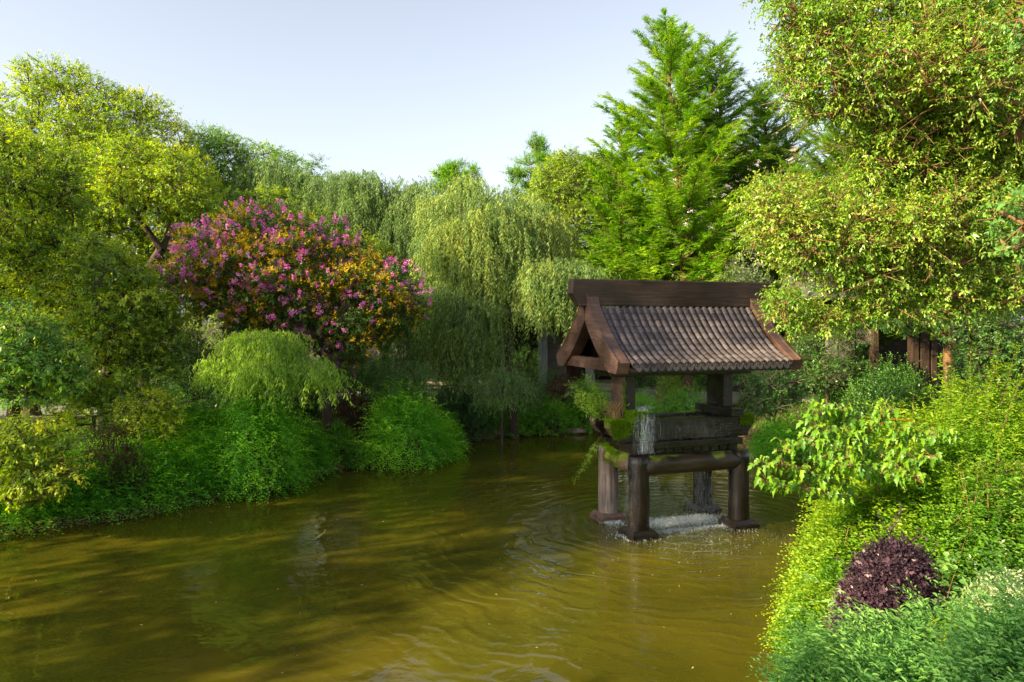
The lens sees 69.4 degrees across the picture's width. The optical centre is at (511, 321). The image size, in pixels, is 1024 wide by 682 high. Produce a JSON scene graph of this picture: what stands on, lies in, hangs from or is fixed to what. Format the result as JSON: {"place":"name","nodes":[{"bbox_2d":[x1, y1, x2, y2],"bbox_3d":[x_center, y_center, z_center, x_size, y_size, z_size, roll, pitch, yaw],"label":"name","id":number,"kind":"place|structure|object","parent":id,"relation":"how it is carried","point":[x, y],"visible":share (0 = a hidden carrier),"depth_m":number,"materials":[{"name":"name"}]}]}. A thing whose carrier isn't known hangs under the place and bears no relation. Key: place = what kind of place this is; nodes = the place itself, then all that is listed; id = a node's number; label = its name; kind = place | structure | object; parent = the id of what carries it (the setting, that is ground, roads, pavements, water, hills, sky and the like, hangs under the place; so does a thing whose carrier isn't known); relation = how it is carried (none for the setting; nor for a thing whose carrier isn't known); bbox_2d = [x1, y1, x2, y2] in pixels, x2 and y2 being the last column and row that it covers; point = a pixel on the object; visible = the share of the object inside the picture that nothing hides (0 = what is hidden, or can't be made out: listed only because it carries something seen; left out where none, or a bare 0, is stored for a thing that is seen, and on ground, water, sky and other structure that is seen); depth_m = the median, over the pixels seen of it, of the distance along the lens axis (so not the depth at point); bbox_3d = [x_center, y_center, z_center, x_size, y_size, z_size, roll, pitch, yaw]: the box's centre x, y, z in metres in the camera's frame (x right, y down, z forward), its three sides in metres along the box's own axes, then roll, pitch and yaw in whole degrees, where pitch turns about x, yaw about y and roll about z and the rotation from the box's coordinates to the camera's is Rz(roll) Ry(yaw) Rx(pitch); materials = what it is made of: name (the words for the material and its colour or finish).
{"place":"outdoors","nodes":[
{"label":"outdoors","id":0,"kind":"place"},
{"bbox_2d":[0,386,706,415],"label":"path","id":1,"kind":"structure","parent":0,"point":[649,392],"depth_m":28.73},
{"bbox_2d":[0,432,842,681],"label":"water","id":2,"kind":"structure","parent":0,"point":[424,603],"depth_m":11.31,"materials":[{"name":"liquid"}]},
{"bbox_2d":[556,279,802,541],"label":"fountain gate","id":3,"kind":"structure","parent":2,"relation":"in","point":[713,337],"depth_m":14.27,"materials":[{"name":"brown wood"}]},
{"bbox_2d":[563,376,611,420],"bbox_3d":[1.481,1.468,14.310,0.985,0.914,0.569,0,0,0],"label":"willowherb","id":4,"kind":"object","parent":3,"relation":"on","point":[593,409],"visible":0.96,"depth_m":14.27,"materials":[{"name":"green plant"}]},
{"bbox_2d":[0,0,1022,322],"label":"sky","id":5,"kind":"structure","parent":0,"point":[395,88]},
{"bbox_2d":[0,323,1023,534],"bbox_3d":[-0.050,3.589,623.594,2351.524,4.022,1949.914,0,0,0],"label":"ground","id":6,"kind":"structure","parent":0,"point":[735,389],"depth_m":22.83,"materials":[{"name":"soil"}]},
{"bbox_2d":[0,455,74,540],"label":"jasmine bush","id":7,"kind":"object","parent":6,"relation":"on","point":[19,522],"visible":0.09,"depth_m":13.98,"materials":[{"name":"green plant"}]},
{"bbox_2d":[0,408,95,513],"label":"camphor sapling","id":8,"kind":"object","parent":6,"relation":"on","point":[24,477],"visible":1,"depth_m":12.84,"materials":[{"name":"green plant"}]},
{"bbox_2d":[0,293,101,434],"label":"camphor tree","id":9,"kind":"object","parent":6,"relation":"on","point":[27,349],"visible":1,"depth_m":15.81,"materials":[{"name":"green plant"}]},
{"bbox_2d":[0,115,112,415],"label":"camphor tree","id":10,"kind":"object","parent":6,"relation":"on","point":[21,233],"visible":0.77,"depth_m":19.82,"materials":[{"name":"green plant"}]},
{"bbox_2d":[0,426,128,531],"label":"jasmine bush","id":11,"kind":"object","parent":6,"relation":"on","point":[76,504],"visible":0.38,"depth_m":14.66,"materials":[{"name":"green plant"}]},
{"bbox_2d":[68,406,155,507],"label":"maroon shrub","id":12,"kind":"object","parent":6,"relation":"on","point":[123,444],"visible":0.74,"depth_m":15.49,"materials":[{"name":"plant"}]},
{"bbox_2d":[36,384,191,450],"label":"camphor sapling","id":13,"kind":"object","parent":6,"relation":"on","point":[138,417],"visible":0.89,"depth_m":16.68,"materials":[{"name":"green plant"}]},
{"bbox_2d":[30,221,199,429],"bbox_3d":[-10.315,0.407,19.212,3.713,6.091,5.511,0,0,-44],"label":"camphor tree","id":14,"kind":"object","parent":6,"relation":"on","point":[116,317],"visible":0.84,"depth_m":18.59,"materials":[{"name":"green plant"}]},
{"bbox_2d":[0,48,231,372],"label":"camphor tree","id":15,"kind":"object","parent":6,"relation":"on","point":[141,115],"visible":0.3,"depth_m":27.78,"materials":[{"name":"green plant"}]},
{"bbox_2d":[66,408,192,483],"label":"jasmine bush","id":16,"kind":"object","parent":6,"relation":"on","point":[98,428],"visible":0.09,"depth_m":16.84,"materials":[{"name":"green plant"}]},
{"bbox_2d":[61,431,202,526],"bbox_3d":[-8.405,3.349,15.765,3.351,2.014,2.904,0,0,-24],"label":"jasmine bush","id":17,"kind":"object","parent":6,"relation":"on","point":[129,490],"visible":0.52,"depth_m":15.38,"materials":[{"name":"green plant"}]},
{"bbox_2d":[77,125,232,388],"bbox_3d":[-11.465,-1.654,24.268,7.131,9.691,4.497,0,0,45],"label":"camphor tree","id":18,"kind":"object","parent":6,"relation":"on","point":[169,173],"visible":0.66,"depth_m":23.64,"materials":[{"name":"green plant"}]},
{"bbox_2d":[88,388,225,477],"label":"jasmine bush","id":19,"kind":"object","parent":6,"relation":"on","point":[190,415],"visible":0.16,"depth_m":17.81,"materials":[{"name":"green plant"}]},
{"bbox_2d":[110,418,230,512],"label":"jasmine bush","id":20,"kind":"object","parent":6,"relation":"on","point":[168,456],"visible":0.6,"depth_m":16.34,"materials":[{"name":"green plant"}]},
{"bbox_2d":[156,312,229,404],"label":"evergreen shrub","id":21,"kind":"object","parent":6,"relation":"on","point":[195,358],"visible":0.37,"depth_m":24.12,"materials":[{"name":"green plant"}]},
{"bbox_2d":[165,391,237,470],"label":"jasmine bush","id":22,"kind":"object","parent":6,"relation":"on","point":[202,411],"visible":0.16,"depth_m":18.42,"materials":[{"name":"green plant"}]},
{"bbox_2d":[148,421,278,505],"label":"jasmine bush","id":23,"kind":"object","parent":6,"relation":"on","point":[206,435],"visible":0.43,"depth_m":16.93,"materials":[{"name":"green plant"}]},
{"bbox_2d":[196,356,279,417],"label":"evergreen shrub","id":24,"kind":"object","parent":6,"relation":"on","point":[213,395],"visible":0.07,"depth_m":22.83,"materials":[{"name":"green plant"}]},
{"bbox_2d":[179,119,343,379],"bbox_3d":[-11.011,-2.755,31.968,8.349,11.894,4.995,0,0,0],"label":"camphor tree","id":25,"kind":"object","parent":6,"relation":"on","point":[223,142],"visible":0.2,"depth_m":31.22,"materials":[{"name":"green plant"}]},
{"bbox_2d":[199,355,326,507],"bbox_3d":[-5.832,2.622,17.383,2.699,3.689,2.934,0,0,-42],"label":"jasmine bush","id":26,"kind":"object","parent":6,"relation":"on","point":[263,431],"visible":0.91,"depth_m":16.91,"materials":[{"name":"green plant"}]},
{"bbox_2d":[208,409,327,498],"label":"jasmine bush","id":27,"kind":"object","parent":6,"relation":"on","point":[288,481],"visible":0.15,"depth_m":18.02,"materials":[{"name":"green plant"}]},
{"bbox_2d":[182,326,369,458],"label":"young willow","id":28,"kind":"object","parent":6,"relation":"on","point":[266,355],"visible":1,"depth_m":17.17,"materials":[{"name":"green plant"}]},
{"bbox_2d":[217,156,336,280],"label":"weeping willow","id":29,"kind":"object","parent":6,"relation":"on","point":[279,174],"visible":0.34,"depth_m":28.82,"materials":[{"name":"green plant"}]},
{"bbox_2d":[163,182,417,343],"bbox_3d":[-7.736,-0.824,26.471,9.388,8.245,3.854,0,0,0],"label":"camphor tree","id":30,"kind":"object","parent":6,"relation":"on","point":[287,199],"visible":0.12,"depth_m":26.09,"materials":[{"name":"green plant"}]},
{"bbox_2d":[147,196,438,452],"bbox_3d":[-6.134,0.302,20.863,8.233,7.771,5.201,0,0,0],"label":"flowering tree","id":31,"kind":"object","parent":6,"relation":"on","point":[228,255],"visible":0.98,"depth_m":19.83,"materials":[{"name":"pink plant"}]},
{"bbox_2d":[262,369,339,414],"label":"evergreen shrub","id":32,"kind":"object","parent":6,"relation":"on","point":[306,404],"visible":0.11,"depth_m":23.82,"materials":[{"name":"green plant"}]},
{"bbox_2d":[271,407,343,481],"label":"jasmine bush","id":33,"kind":"object","parent":6,"relation":"on","point":[320,445],"visible":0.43,"depth_m":19.30,"materials":[{"name":"green plant"}]},
{"bbox_2d":[311,409,362,461],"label":"azalea bush","id":34,"kind":"object","parent":6,"relation":"on","point":[336,428],"visible":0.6,"depth_m":20.46,"materials":[{"name":"green plant"}]},
{"bbox_2d":[310,343,398,423],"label":"evergreen shrub","id":35,"kind":"object","parent":6,"relation":"on","point":[370,370],"visible":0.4,"depth_m":24.09,"materials":[{"name":"green plant"}]},
{"bbox_2d":[331,385,380,439],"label":"maroon shrub","id":36,"kind":"object","parent":6,"relation":"on","point":[352,417],"visible":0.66,"depth_m":22.30,"materials":[{"name":"green plant"}]},
{"bbox_2d":[338,435,376,470],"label":"azalea bush","id":37,"kind":"object","parent":6,"relation":"on","point":[353,460],"visible":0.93,"depth_m":20.05,"materials":[{"name":"green plant"}]},
{"bbox_2d":[289,169,445,383],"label":"weeping willow","id":38,"kind":"object","parent":6,"relation":"on","point":[357,197],"visible":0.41,"depth_m":27.87,"materials":[{"name":"green plant"}]},
{"bbox_2d":[0,392,738,422],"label":"kerb","id":39,"kind":"structure","parent":6,"relation":"on","point":[735,396],"depth_m":28.64,"materials":[{"name":"stone"}]},
{"bbox_2d":[364,326,433,416],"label":"evergreen shrub","id":40,"kind":"object","parent":6,"relation":"on","point":[399,358],"visible":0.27,"depth_m":25.60,"materials":[{"name":"green plant"}]},
{"bbox_2d":[343,375,468,473],"bbox_3d":[-2.886,2.933,20.920,3.711,2.918,3.358,0,0,0],"label":"jasmine bush","id":41,"kind":"object","parent":6,"relation":"on","point":[433,433],"visible":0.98,"depth_m":20.48,"materials":[{"name":"green plant"}]},
{"bbox_2d":[364,359,449,446],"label":"young willow","id":42,"kind":"object","parent":6,"relation":"on","point":[413,372],"visible":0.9,"depth_m":21.32,"materials":[{"name":"green plant"}]},
{"bbox_2d":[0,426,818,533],"bbox_3d":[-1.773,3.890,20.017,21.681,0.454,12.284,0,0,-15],"label":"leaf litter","id":43,"kind":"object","parent":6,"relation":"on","point":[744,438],"visible":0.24,"depth_m":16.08,"materials":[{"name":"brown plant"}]},
{"bbox_2d":[428,408,473,455],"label":"jasmine bush","id":44,"kind":"object","parent":6,"relation":"on","point":[458,438],"visible":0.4,"depth_m":22.52,"materials":[{"name":"green plant"}]},
{"bbox_2d":[427,157,482,202],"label":"broadleaf tree","id":45,"kind":"object","parent":6,"relation":"on","point":[448,169],"visible":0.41,"depth_m":35.46,"materials":[{"name":"green plant"}]},
{"bbox_2d":[430,362,484,415],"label":"evergreen shrub","id":46,"kind":"object","parent":6,"relation":"on","point":[452,382],"visible":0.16,"depth_m":27.19,"materials":[{"name":"green plant"}]},
{"bbox_2d":[422,380,500,442],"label":"evergreen shrub","id":47,"kind":"object","parent":6,"relation":"on","point":[463,410],"visible":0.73,"depth_m":25.03,"materials":[{"name":"green plant"}]},
{"bbox_2d":[461,363,544,452],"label":"young willow","id":48,"kind":"object","parent":6,"relation":"on","point":[505,380],"visible":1,"depth_m":22.33,"materials":[{"name":"green plant"}]},
{"bbox_2d":[0,372,1020,513],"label":"ground cover","id":49,"kind":"object","parent":6,"relation":"on","point":[650,385],"visible":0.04,"depth_m":25.54,"materials":[{"name":"green plant"}]},
{"bbox_2d":[478,390,546,436],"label":"azalea bush","id":50,"kind":"object","parent":6,"relation":"on","point":[505,420],"visible":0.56,"depth_m":25.94,"materials":[{"name":"green plant"}]},
{"bbox_2d":[406,171,621,438],"bbox_3d":[-0.010,-0.116,25.162,7.600,10.136,5.652,0,0,0],"label":"weeping willow","id":51,"kind":"object","parent":6,"relation":"on","point":[514,264],"visible":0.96,"depth_m":23.79,"materials":[{"name":"green plant"}]},
{"bbox_2d":[427,297,610,390],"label":"garden hall","id":52,"kind":"structure","parent":6,"relation":"on","point":[549,351],"depth_m":31.65,"materials":[{"name":"beige stone"}]},
{"bbox_2d":[494,322,554,433],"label":"evergreen shrub","id":53,"kind":"object","parent":6,"relation":"on","point":[531,374],"visible":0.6,"depth_m":26.59,"materials":[{"name":"green plant"}]},
{"bbox_2d":[498,131,567,218],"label":"conifer","id":54,"kind":"object","parent":6,"relation":"on","point":[538,147],"visible":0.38,"depth_m":35.61,"materials":[{"name":"green plant"}]},
{"bbox_2d":[521,395,583,436],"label":"azalea bush","id":55,"kind":"object","parent":6,"relation":"on","point":[552,409],"visible":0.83,"depth_m":26.26,"materials":[{"name":"green plant"}]},
{"bbox_2d":[535,364,596,421],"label":"maroon shrub","id":56,"kind":"object","parent":6,"relation":"on","point":[555,391],"visible":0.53,"depth_m":27.95,"materials":[{"name":"green plant"}]},
{"bbox_2d":[518,143,637,380],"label":"camphor tree","id":57,"kind":"object","parent":6,"relation":"on","point":[562,170],"visible":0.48,"depth_m":31.84,"materials":[{"name":"green plant"}]},
{"bbox_2d":[557,370,610,434],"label":"jasmine bush","id":58,"kind":"object","parent":6,"relation":"on","point":[587,422],"visible":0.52,"depth_m":26.93,"materials":[{"name":"green plant"}]},
{"bbox_2d":[551,114,701,328],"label":"conifer","id":59,"kind":"object","parent":6,"relation":"on","point":[625,186],"visible":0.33,"depth_m":30.28,"materials":[{"name":"green plant"}]},
{"bbox_2d":[635,384,667,412],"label":"jasmine bush","id":60,"kind":"object","parent":6,"relation":"on","point":[641,405],"visible":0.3,"depth_m":27.44,"materials":[{"name":"green plant"}]},
{"bbox_2d":[652,375,686,411],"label":"sunlit shrub","id":61,"kind":"object","parent":6,"relation":"on","point":[661,388],"visible":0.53,"depth_m":28.94,"materials":[{"name":"green plant"}]},
{"bbox_2d":[649,377,706,412],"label":"jasmine bush","id":62,"kind":"object","parent":6,"relation":"on","point":[683,404],"visible":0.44,"depth_m":27.50,"materials":[{"name":"green plant"}]},
{"bbox_2d":[654,375,706,391],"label":"evergreen shrub","id":63,"kind":"object","parent":6,"relation":"on","point":[702,380],"visible":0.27,"depth_m":30.75,"materials":[{"name":"green plant"}]},
{"bbox_2d":[563,7,826,392],"bbox_3d":[6.919,-4.641,29.785,9.884,16.105,12.253,0,0,0],"label":"tall conifer","id":64,"kind":"object","parent":6,"relation":"on","point":[678,114],"visible":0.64,"depth_m":28.94,"materials":[{"name":"green plant"}]},
{"bbox_2d":[663,33,784,288],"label":"conifer","id":65,"kind":"object","parent":6,"relation":"on","point":[730,103],"visible":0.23,"depth_m":30.54,"materials":[{"name":"green plant"}]},
{"bbox_2d":[712,252,778,407],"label":"variegated tree","id":66,"kind":"object","parent":6,"relation":"on","point":[738,278],"visible":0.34,"depth_m":26.39,"materials":[{"name":"green plant"}]},
{"bbox_2d":[733,368,812,437],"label":"shrub","id":67,"kind":"object","parent":6,"relation":"on","point":[784,386],"visible":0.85,"depth_m":21.90,"materials":[{"name":"green plant"}]},
{"bbox_2d":[741,412,813,463],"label":"jasmine bush","id":68,"kind":"object","parent":6,"relation":"on","point":[776,430],"visible":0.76,"depth_m":21.33,"materials":[{"name":"green plant"}]},
{"bbox_2d":[719,74,842,336],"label":"conifer","id":69,"kind":"object","parent":6,"relation":"on","point":[773,127],"visible":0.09,"depth_m":32.29,"materials":[{"name":"green plant"}]},
{"bbox_2d":[742,573,861,681],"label":"ferny shrub","id":70,"kind":"object","parent":6,"relation":"on","point":[809,657],"visible":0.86,"depth_m":5.54,"materials":[{"name":"green plant"}]},
{"bbox_2d":[769,575,840,681],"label":"fine leaved bush","id":71,"kind":"object","parent":6,"relation":"on","point":[815,607],"visible":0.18,"depth_m":8.19,"materials":[{"name":"green plant"}]},
{"bbox_2d":[755,486,886,659],"bbox_3d":[3.888,3.203,8.859,1.861,2.345,2.002,0,0,0],"label":"fine leaved bush","id":72,"kind":"object","parent":6,"relation":"on","point":[825,565],"visible":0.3,"depth_m":8.84,"materials":[{"name":"green plant"}]},
{"bbox_2d":[768,467,883,612],"bbox_3d":[4.656,3.073,10.072,2.439,2.432,2.036,0,0,0],"label":"fine leaved bush","id":73,"kind":"object","parent":6,"relation":"on","point":[818,510],"visible":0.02,"depth_m":10.03,"materials":[{"name":"green plant"}]},
{"bbox_2d":[790,306,877,418],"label":"evergreen tree","id":74,"kind":"object","parent":6,"relation":"on","point":[826,366],"visible":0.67,"depth_m":24.25,"materials":[{"name":"green plant"}]},
{"bbox_2d":[807,371,886,411],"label":"evergreen shrub","id":75,"kind":"object","parent":6,"relation":"on","point":[833,399],"visible":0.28,"depth_m":25.18,"materials":[{"name":"green plant"}]},
{"bbox_2d":[774,601,922,681],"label":"ferny shrub","id":76,"kind":"object","parent":6,"relation":"on","point":[838,626],"visible":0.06,"depth_m":6.46,"materials":[{"name":"green plant"}]},
{"bbox_2d":[758,91,941,348],"bbox_3d":[13.724,-3.143,29.241,8.112,12.083,9.477,0,0,0],"label":"conifer","id":77,"kind":"object","parent":6,"relation":"on","point":[819,165],"visible":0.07,"depth_m":28.72,"materials":[{"name":"green plant"}]},
{"bbox_2d":[747,398,959,509],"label":"lobed leaf sapling","id":78,"kind":"object","parent":6,"relation":"on","point":[850,445],"visible":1,"depth_m":8.56,"materials":[{"name":"green plant"}]},
{"bbox_2d":[723,106,1023,344],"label":"camphor tree","id":79,"kind":"object","parent":6,"relation":"on","point":[902,258],"visible":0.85,"depth_m":11.06,"materials":[{"name":"green plant"}]},
{"bbox_2d":[807,447,942,557],"bbox_3d":[4.450,2.835,9.016,1.947,2.723,1.914,0,0,0],"label":"fine leaved bush","id":80,"kind":"object","parent":6,"relation":"on","point":[890,502],"visible":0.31,"depth_m":8.84,"materials":[{"name":"green plant"}]},
{"bbox_2d":[770,597,980,681],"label":"ferny shrub","id":81,"kind":"object","parent":6,"relation":"on","point":[887,668],"visible":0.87,"depth_m":5.15,"materials":[{"name":"green plant"}]},
{"bbox_2d":[797,395,958,528],"bbox_3d":[6.348,2.758,12.195,3.243,3.202,3.028,0,0,24],"label":"fine leaved bush","id":82,"kind":"object","parent":6,"relation":"on","point":[902,422],"visible":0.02,"depth_m":12.01,"materials":[{"name":"green plant"}]},
{"bbox_2d":[739,0,1023,175],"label":"camphor tree","id":83,"kind":"object","parent":6,"relation":"on","point":[952,46],"visible":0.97,"depth_m":10.37,"materials":[{"name":"green plant"}]},
{"bbox_2d":[827,351,937,422],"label":"evergreen shrub","id":84,"kind":"object","parent":6,"relation":"on","point":[894,387],"visible":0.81,"depth_m":23.26,"materials":[{"name":"green plant"}]},
{"bbox_2d":[773,270,997,403],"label":"garden hall","id":85,"kind":"structure","parent":6,"relation":"on","point":[923,347],"depth_m":26.54,"materials":[{"name":"brown wood"}]},
{"bbox_2d":[822,501,957,642],"bbox_3d":[3.718,2.772,7.206,1.501,2.022,1.408,0,0,0],"label":"purple shrub","id":86,"kind":"object","parent":6,"relation":"on","point":[875,574],"visible":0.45,"depth_m":7.00,"materials":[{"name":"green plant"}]},
{"bbox_2d":[851,575,986,681],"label":"ferny shrub","id":87,"kind":"object","parent":6,"relation":"on","point":[925,640],"visible":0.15,"depth_m":6.28,"materials":[{"name":"green plant"}]},
{"bbox_2d":[824,27,1022,408],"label":"conifer","id":88,"kind":"object","parent":6,"relation":"on","point":[945,355],"depth_m":23.87,"materials":[{"name":"plant"}]},
{"bbox_2d":[857,391,1023,572],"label":"fine leaved bush","id":89,"kind":"object","parent":6,"relation":"on","point":[969,445],"visible":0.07,"depth_m":9.18,"materials":[{"name":"green plant"}]},
{"bbox_2d":[868,281,1023,405],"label":"evergreen tree","id":90,"kind":"object","parent":6,"relation":"on","point":[983,351],"visible":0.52,"depth_m":20.04,"materials":[{"name":"green plant"}]},
{"bbox_2d":[932,552,968,616],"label":"broad leaf weed","id":91,"kind":"object","parent":6,"relation":"on","point":[946,570],"visible":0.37,"depth_m":6.88,"materials":[{"name":"green plant"}]},
{"bbox_2d":[890,357,1023,471],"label":"fine leaved bush","id":92,"kind":"object","parent":6,"relation":"on","point":[1015,413],"visible":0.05,"depth_m":11.35,"materials":[{"name":"green plant"}]},
{"bbox_2d":[895,459,1023,598],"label":"fine leaved bush","id":93,"kind":"object","parent":6,"relation":"on","point":[935,529],"visible":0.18,"depth_m":8.27,"materials":[{"name":"green plant"}]},
{"bbox_2d":[909,540,1023,681],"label":"ferny shrub","id":94,"kind":"object","parent":6,"relation":"on","point":[1008,636],"visible":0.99,"depth_m":4.71,"materials":[{"name":"green plant"}]},
{"bbox_2d":[911,423,1023,596],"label":"fine leaved bush","id":95,"kind":"object","parent":6,"relation":"on","point":[1003,503],"visible":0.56,"depth_m":7.84,"materials":[{"name":"green plant"}]},
{"bbox_2d":[923,333,1023,447],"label":"tall shrub","id":96,"kind":"object","parent":6,"relation":"on","point":[1009,409],"visible":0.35,"depth_m":10.74,"materials":[{"name":"green plant"}]},
{"bbox_2d":[924,571,1023,681],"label":"ferny shrub","id":97,"kind":"object","parent":6,"relation":"on","point":[996,610],"visible":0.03,"depth_m":5.88,"materials":[{"name":"green plant"}]},
{"bbox_2d":[928,325,1023,409],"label":"evergreen shrub","id":98,"kind":"object","parent":6,"relation":"on","point":[1020,388],"visible":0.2,"depth_m":22.18,"materials":[{"name":"green plant"}]},
{"bbox_2d":[936,410,1023,522],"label":"fine leaved bush","id":99,"kind":"object","parent":6,"relation":"on","point":[1016,452],"visible":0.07,"depth_m":9.19,"materials":[{"name":"green plant"}]},
{"bbox_2d":[937,457,1023,563],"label":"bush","id":100,"kind":"object","parent":6,"relation":"on","point":[984,494],"visible":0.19,"depth_m":8.15,"materials":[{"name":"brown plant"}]},
{"bbox_2d":[946,538,1023,619],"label":"variegated shrub","id":101,"kind":"object","parent":6,"relation":"on","point":[992,591],"visible":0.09,"depth_m":6.58,"materials":[{"name":"green plant"}]},
{"bbox_2d":[969,0,1023,286],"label":"camphor tree","id":102,"kind":"object","parent":6,"relation":"on","point":[1012,213],"visible":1,"depth_m":7.84,"materials":[{"name":"green plant"}]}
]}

